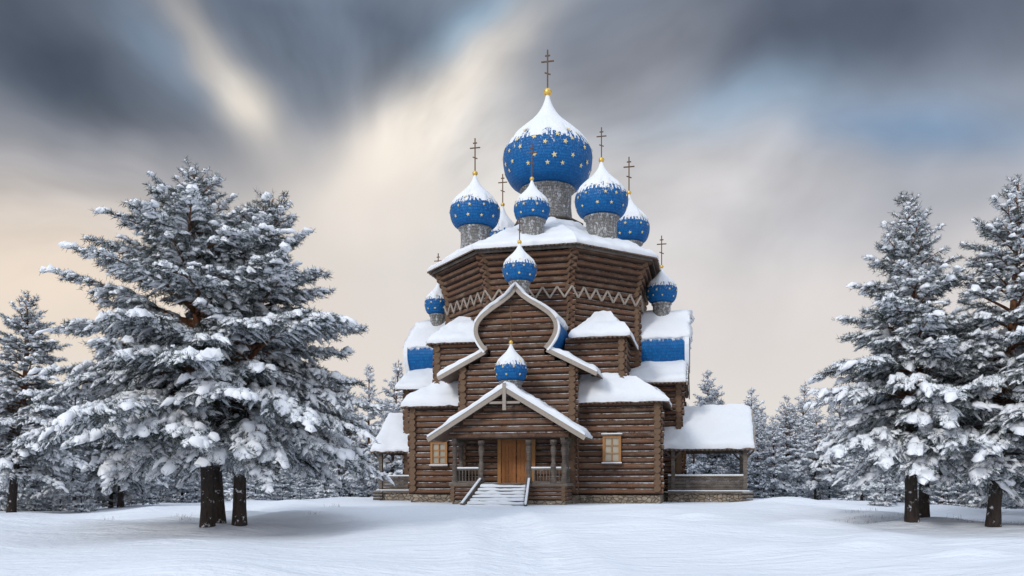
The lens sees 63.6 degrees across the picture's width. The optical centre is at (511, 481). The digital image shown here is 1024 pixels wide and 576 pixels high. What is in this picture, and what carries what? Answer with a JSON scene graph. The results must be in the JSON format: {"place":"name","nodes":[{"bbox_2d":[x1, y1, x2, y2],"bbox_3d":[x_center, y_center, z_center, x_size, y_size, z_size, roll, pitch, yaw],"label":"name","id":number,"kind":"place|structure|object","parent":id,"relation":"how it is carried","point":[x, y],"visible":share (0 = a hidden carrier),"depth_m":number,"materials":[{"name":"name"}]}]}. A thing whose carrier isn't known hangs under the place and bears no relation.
{"place":"outdoors","nodes":[
{"label":"outdoors","id":0,"kind":"place"},
{"bbox_2d":[0,485,1023,575],"bbox_3d":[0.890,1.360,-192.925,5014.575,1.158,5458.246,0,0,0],"label":"snow ground","id":1,"kind":"structure","parent":0,"point":[773,536],"depth_m":23.35,"materials":[{"name":"white snow"}]},
{"bbox_2d":[0,289,95,512],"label":"pine tree","id":2,"kind":"object","parent":1,"relation":"on","point":[22,411],"visible":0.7,"depth_m":41.74,"materials":[{"name":"white plant"}]},
{"bbox_2d":[69,436,174,507],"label":"pine tree","id":3,"kind":"object","parent":1,"relation":"on","point":[142,486],"visible":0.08,"depth_m":46.68,"materials":[{"name":"grey plant"}]},
{"bbox_2d":[8,157,396,527],"bbox_3d":[-10.510,-4.393,27.046,10.648,12.376,12.183,0,0,27],"label":"pine tree","id":4,"kind":"object","parent":1,"relation":"on","point":[161,258],"visible":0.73,"depth_m":25.36,"materials":[{"name":"white plant"}]},
{"bbox_2d":[69,306,352,523],"bbox_3d":[-10.434,-2.807,30.076,9.437,9.232,8.561,0,0,0],"label":"pine tree","id":5,"kind":"object","parent":1,"relation":"on","point":[220,512],"visible":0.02,"depth_m":29.36,"materials":[{"name":"white plant"}]},
{"bbox_2d":[69,188,383,525],"bbox_3d":[-9.144,-4.057,27.197,9.929,11.570,9.839,0,0,0],"label":"pine tree","id":6,"kind":"object","parent":1,"relation":"on","point":[255,437],"visible":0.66,"depth_m":26.04,"materials":[{"name":"white plant"}]},
{"bbox_2d":[0,349,1023,511],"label":"distant pine forest","id":7,"kind":"object","parent":1,"relation":"on","point":[783,457],"visible":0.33,"depth_m":68.04,"materials":[{"name":"grey plant"}]},
{"bbox_2d":[369,50,755,506],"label":"wooden church","id":8,"kind":"structure","parent":1,"relation":"on","point":[546,356],"depth_m":47.58,"materials":[{"name":"brown wood"}]},
{"bbox_2d":[800,190,1023,522],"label":"pine tree","id":9,"kind":"object","parent":1,"relation":"on","point":[897,453],"visible":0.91,"depth_m":27.87,"materials":[{"name":"white plant"}]},
{"bbox_2d":[804,295,1023,517],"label":"pine tree","id":10,"kind":"object","parent":1,"relation":"on","point":[924,499],"visible":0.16,"depth_m":31.11,"materials":[{"name":"white plant"}]},
{"bbox_2d":[867,174,1023,526],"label":"pine tree","id":11,"kind":"object","parent":1,"relation":"on","point":[1008,231],"visible":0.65,"depth_m":27.40,"materials":[{"name":"white plant"}]},
{"bbox_2d":[965,378,1023,507],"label":"pine tree","id":12,"kind":"object","parent":1,"relation":"on","point":[1017,485],"visible":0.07,"depth_m":32.12,"materials":[{"name":"grey plant"}]},
{"bbox_2d":[978,262,1023,488],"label":"pine tree","id":13,"kind":"object","parent":1,"relation":"on","point":[1021,303],"visible":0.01,"depth_m":37.23,"materials":[{"name":"grey plant"}]},
{"bbox_2d":[0,0,1023,466],"label":"sky","id":14,"kind":"structure","parent":0,"point":[770,144],"materials":[{"name":"grey"}]},
{"bbox_2d":[104,503,1021,523],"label":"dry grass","id":15,"kind":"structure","parent":0,"point":[834,519],"depth_m":31.96,"materials":[{"name":"brown plant"}]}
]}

